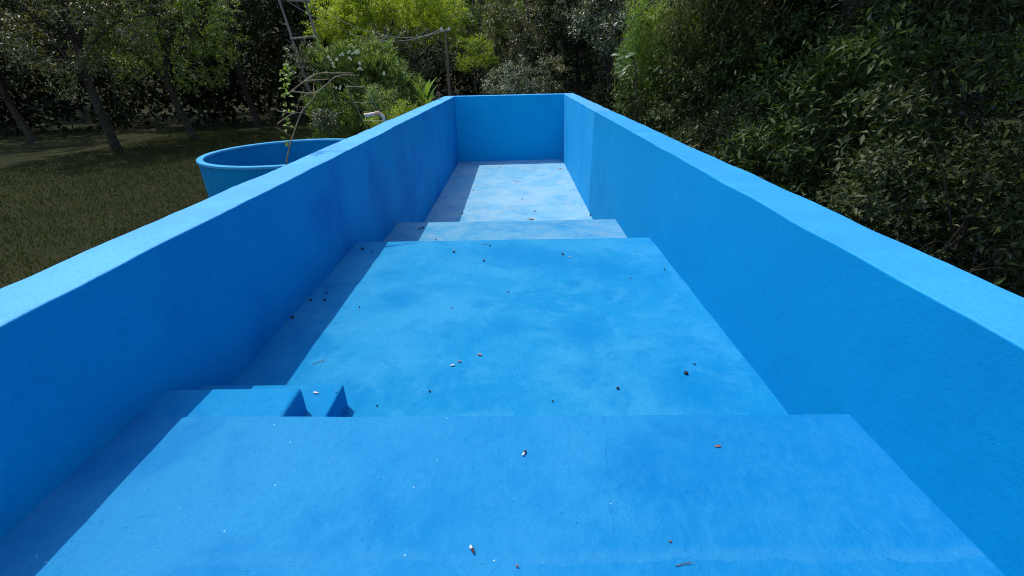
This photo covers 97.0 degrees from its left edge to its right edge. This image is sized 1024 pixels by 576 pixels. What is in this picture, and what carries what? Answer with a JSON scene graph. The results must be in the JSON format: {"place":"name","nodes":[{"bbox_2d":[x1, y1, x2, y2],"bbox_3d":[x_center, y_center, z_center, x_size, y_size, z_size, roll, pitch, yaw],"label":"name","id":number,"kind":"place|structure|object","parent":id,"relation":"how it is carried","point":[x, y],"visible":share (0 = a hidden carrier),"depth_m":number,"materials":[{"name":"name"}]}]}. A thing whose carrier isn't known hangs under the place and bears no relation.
{"place":"outdoors","nodes":[
{"label":"outdoors","id":0,"kind":"place"},
{"bbox_2d":[0,0,1023,292],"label":"ground","id":1,"kind":"structure","parent":0,"point":[54,142],"depth_m":14.04,"materials":[{"name":"green plant"}]},
{"bbox_2d":[0,0,83,141],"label":"garden tree","id":2,"kind":"object","parent":1,"relation":"on","point":[29,134],"visible":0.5,"depth_m":18.62,"materials":[{"name":"green plant"}]},
{"bbox_2d":[0,0,184,150],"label":"garden tree","id":3,"kind":"object","parent":1,"relation":"on","point":[79,52],"visible":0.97,"depth_m":14.90,"materials":[{"name":"green plant"}]},
{"bbox_2d":[53,0,250,138],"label":"garden tree","id":4,"kind":"object","parent":1,"relation":"on","point":[166,53],"visible":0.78,"depth_m":17.74,"materials":[{"name":"green plant"}]},
{"bbox_2d":[0,128,352,286],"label":"grass","id":5,"kind":"structure","parent":1,"relation":"on","point":[82,164],"depth_m":11.06,"materials":[{"name":"green plant"}]},
{"bbox_2d":[138,0,314,126],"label":"garden tree","id":6,"kind":"object","parent":1,"relation":"on","point":[249,101],"visible":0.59,"depth_m":20.96,"materials":[{"name":"green plant"}]},
{"bbox_2d":[196,138,343,197],"bbox_3d":[-3.310,-1.461,7.205,2.540,1.415,2.540,-1,26,1],"label":"round tank","id":7,"kind":"object","parent":1,"relation":"on","point":[221,170],"visible":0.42,"depth_m":7.25,"materials":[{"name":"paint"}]},
{"bbox_2d":[227,0,371,98],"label":"conifer tree","id":8,"kind":"object","parent":1,"relation":"on","point":[287,13],"visible":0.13,"depth_m":24.97,"materials":[{"name":"green plant"}]},
{"bbox_2d":[282,36,326,135],"bbox_3d":[-5.055,-4.565,11.630,1.266,3.371,1.053,-1,26,1],"label":"olive shrub","id":9,"kind":"object","parent":1,"relation":"on","point":[311,68],"visible":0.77,"depth_m":11.12,"materials":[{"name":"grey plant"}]},
{"bbox_2d":[278,0,344,138],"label":"pole frame","id":10,"kind":"object","parent":1,"relation":"on","point":[292,38],"visible":0.3,"depth_m":11.85,"materials":[{"name":"grey metal"}]},
{"bbox_2d":[307,2,447,37],"bbox_3d":[-3.750,-8.108,13.913,0.013,0.699,5.833,14,30,28],"label":"cable","id":11,"kind":"object","parent":10,"relation":"attached to","point":[376,33],"visible":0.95,"depth_m":13.71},
{"bbox_2d":[277,63,367,164],"bbox_3d":[-2.118,-0.521,4.684,1.572,3.234,0.451,-1,26,1],"label":"dry vine","id":12,"kind":"object","parent":1,"relation":"on","point":[286,93],"visible":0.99,"depth_m":4.04,"materials":[{"name":"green plant"}]},
{"bbox_2d":[309,106,339,137],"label":"garden shrub","id":13,"kind":"object","parent":1,"relation":"on","point":[319,116],"visible":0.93,"depth_m":10.29,"materials":[{"name":"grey plant"}]},
{"bbox_2d":[300,29,435,138],"bbox_3d":[-3.679,-4.698,11.714,3.652,3.526,2.882,-1,26,1],"label":"oleander bush","id":14,"kind":"object","parent":1,"relation":"on","point":[370,62],"visible":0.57,"depth_m":11.00,"materials":[{"name":"green plant"}]},
{"bbox_2d":[364,111,386,121],"bbox_3d":[-2.271,-2.122,7.990,0.384,1.874,0.079,-1,26,1],"label":"bent pipe","id":15,"kind":"object","parent":1,"relation":"on","point":[372,114],"visible":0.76,"depth_m":7.58,"materials":[{"name":"white plastic"}]},
{"bbox_2d":[299,0,467,104],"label":"broadleaf tree","id":16,"kind":"object","parent":1,"relation":"on","point":[355,8],"visible":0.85,"depth_m":18.34,"materials":[{"name":"green plant"}]},
{"bbox_2d":[361,83,407,122],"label":"garden shrub","id":17,"kind":"object","parent":1,"relation":"on","point":[376,97],"visible":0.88,"depth_m":8.66,"materials":[{"name":"green plant"}]},
{"bbox_2d":[360,98,420,129],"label":"garden shrub","id":18,"kind":"object","parent":1,"relation":"on","point":[395,114],"visible":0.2,"depth_m":9.97,"materials":[{"name":"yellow plant"}]},
{"bbox_2d":[344,84,437,215],"bbox_3d":[-1.885,-2.107,7.439,1.343,2.320,0.007,-1,26,1],"label":"wire trellis","id":19,"kind":"object","parent":1,"relation":"on","point":[371,120],"visible":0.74,"depth_m":7.08,"materials":[{"name":"grey metal"}]},
{"bbox_2d":[353,18,460,106],"bbox_3d":[-4.497,-8.414,18.369,4.545,4.400,3.938,13,30,27],"label":"broadleaf shrub","id":20,"kind":"object","parent":1,"relation":"on","point":[416,50],"visible":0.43,"depth_m":17.74,"materials":[{"name":"green plant"}]},
{"bbox_2d":[412,77,437,105],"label":"canna plant","id":21,"kind":"object","parent":1,"relation":"on","point":[423,95],"visible":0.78,"depth_m":10.54,"materials":[{"name":"green plant"}]},
{"bbox_2d":[440,27,450,95],"bbox_3d":[-2.345,-7.575,16.990,0.359,3.860,0.159,-1,26,1],"label":"utility post","id":22,"kind":"object","parent":1,"relation":"on","point":[447,64],"visible":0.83,"depth_m":16.60,"materials":[{"name":"grey metal"}]},
{"bbox_2d":[289,2,439,40],"bbox_3d":[-4.104,-8.065,13.936,0.013,0.801,5.932,15,30,29],"label":"cable","id":23,"kind":"object","parent":22,"relation":"attached to","point":[351,33],"visible":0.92,"depth_m":13.05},
{"bbox_2d":[416,0,530,94],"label":"broadleaf tree","id":24,"kind":"object","parent":1,"relation":"on","point":[471,21],"visible":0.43,"depth_m":21.26,"materials":[{"name":"green plant"}]},
{"bbox_2d":[454,33,500,94],"bbox_3d":[-1.118,-6.746,15.639,1.544,3.621,1.409,-1,26,1],"label":"broadleaf tree","id":25,"kind":"object","parent":1,"relation":"on","point":[475,58],"visible":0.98,"depth_m":15.10,"materials":[{"name":"green plant"}]},
{"bbox_2d":[0,93,1023,575],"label":"concrete basin","id":26,"kind":"object","parent":1,"relation":"on","point":[846,393],"visible":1,"depth_m":1.73,"materials":[{"name":"paint"}]},
{"bbox_2d":[0,0,1023,134],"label":"woodland","id":27,"kind":"object","parent":1,"relation":"on","point":[191,99],"visible":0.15,"depth_m":23.64,"materials":[{"name":"green plant"}]},
{"bbox_2d":[480,52,551,94],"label":"broadleaf shrub","id":28,"kind":"object","parent":1,"relation":"on","point":[509,86],"visible":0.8,"depth_m":13.02,"materials":[{"name":"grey plant"}]},
{"bbox_2d":[476,0,566,93],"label":"broadleaf tree","id":29,"kind":"object","parent":1,"relation":"on","point":[523,27],"visible":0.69,"depth_m":18.78,"materials":[{"name":"green plant"}]},
{"bbox_2d":[531,54,574,93],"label":"broadleaf shrub","id":30,"kind":"object","parent":1,"relation":"on","point":[556,87],"visible":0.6,"depth_m":13.54,"materials":[{"name":"green plant"}]},
{"bbox_2d":[518,0,619,99],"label":"broadleaf tree","id":31,"kind":"object","parent":1,"relation":"on","point":[579,46],"visible":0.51,"depth_m":17.20,"materials":[{"name":"green plant"}]},
{"bbox_2d":[566,0,667,109],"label":"broadleaf tree","id":32,"kind":"object","parent":1,"relation":"on","point":[585,16],"visible":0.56,"depth_m":11.65,"materials":[{"name":"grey plant"}]},
{"bbox_2d":[585,44,648,106],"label":"hedge shrub","id":33,"kind":"object","parent":1,"relation":"on","point":[603,78],"visible":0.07,"depth_m":12.97,"materials":[{"name":"green plant"}]},
{"bbox_2d":[611,47,636,121],"bbox_3d":[1.989,-2.801,8.201,0.562,2.751,0.322,-1,26,1],"label":"fig sapling","id":34,"kind":"object","parent":1,"relation":"on","point":[621,72],"visible":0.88,"depth_m":7.70,"materials":[{"name":"green plant"}]},
{"bbox_2d":[585,64,664,128],"bbox_3d":[3.033,-4.361,11.810,2.210,2.942,2.772,-1,26,1],"label":"hedge shrub","id":35,"kind":"object","parent":1,"relation":"on","point":[599,91],"visible":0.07,"depth_m":11.52,"materials":[{"name":"green plant"}]},
{"bbox_2d":[611,79,679,135],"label":"hedge shrub","id":36,"kind":"object","parent":1,"relation":"on","point":[642,106],"visible":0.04,"depth_m":9.92,"materials":[{"name":"green plant"}]},
{"bbox_2d":[607,0,707,130],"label":"drooping tree","id":37,"kind":"object","parent":1,"relation":"on","point":[641,44],"visible":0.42,"depth_m":8.70,"materials":[{"name":"green plant"}]},
{"bbox_2d":[601,36,741,157],"bbox_3d":[2.946,-2.951,8.739,2.621,3.308,2.846,-1,26,1],"label":"hedge shrub","id":38,"kind":"object","parent":1,"relation":"on","point":[649,114],"visible":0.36,"depth_m":8.06,"materials":[{"name":"green plant"}]},
{"bbox_2d":[645,0,771,139],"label":"drooping tree","id":39,"kind":"object","parent":1,"relation":"on","point":[710,7],"visible":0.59,"depth_m":7.67,"materials":[{"name":"green plant"}]},
{"bbox_2d":[639,1,796,147],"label":"hedge shrub","id":40,"kind":"object","parent":1,"relation":"on","point":[698,95],"visible":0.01,"depth_m":10.22,"materials":[{"name":"green plant"}]},
{"bbox_2d":[655,61,785,158],"bbox_3d":[3.284,-2.305,7.563,2.156,2.680,2.541,9,28,19],"label":"hedge shrub","id":41,"kind":"object","parent":1,"relation":"on","point":[699,71],"visible":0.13,"depth_m":7.09,"materials":[{"name":"green plant"}]},
{"bbox_2d":[668,83,818,189],"bbox_3d":[3.087,-1.532,6.222,2.220,2.370,2.737,-1,26,1],"label":"hedge shrub","id":42,"kind":"object","parent":1,"relation":"on","point":[715,124],"visible":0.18,"depth_m":5.66,"materials":[{"name":"green plant"}]},
{"bbox_2d":[727,0,840,173],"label":"garden tree","id":43,"kind":"object","parent":1,"relation":"on","point":[781,3],"visible":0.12,"depth_m":7.99,"materials":[{"name":"green plant"}]},
{"bbox_2d":[663,0,917,188],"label":"hedge shrub","id":44,"kind":"object","parent":1,"relation":"on","point":[792,25],"visible":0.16,"depth_m":6.99,"materials":[{"name":"green plant"}]},
{"bbox_2d":[815,0,872,202],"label":"tall tree","id":45,"kind":"object","parent":1,"relation":"on","point":[853,3],"visible":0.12,"depth_m":6.48,"materials":[{"name":"green plant"}]},
{"bbox_2d":[706,0,1014,263],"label":"hedge shrub","id":46,"kind":"object","parent":1,"relation":"on","point":[757,150],"visible":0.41,"depth_m":4.07,"materials":[{"name":"green plant"}]},
{"bbox_2d":[755,0,989,183],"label":"garden tree","id":47,"kind":"object","parent":1,"relation":"on","point":[821,4],"visible":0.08,"depth_m":7.32,"materials":[{"name":"green plant"}]},
{"bbox_2d":[755,0,1023,286],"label":"hedge shrub","id":48,"kind":"object","parent":1,"relation":"on","point":[995,14],"visible":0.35,"depth_m":4.45,"materials":[{"name":"green plant"}]},
{"bbox_2d":[803,51,1023,294],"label":"hedge shrub","id":49,"kind":"object","parent":1,"relation":"on","point":[877,163],"visible":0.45,"depth_m":3.02,"materials":[{"name":"green plant"}]},
{"bbox_2d":[869,0,1023,197],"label":"garden tree","id":50,"kind":"object","parent":1,"relation":"on","point":[1021,55],"visible":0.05,"depth_m":7.55,"materials":[{"name":"green plant"}]},
{"bbox_2d":[905,51,1023,297],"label":"hedge shrub","id":51,"kind":"object","parent":1,"relation":"on","point":[1001,280],"visible":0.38,"depth_m":3.55,"materials":[{"name":"green plant"}]},
{"bbox_2d":[1007,262,1023,289],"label":"hedge shrub","id":52,"kind":"object","parent":1,"relation":"on","point":[1018,269],"visible":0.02,"depth_m":2.62,"materials":[{"name":"green plant"}]}
]}

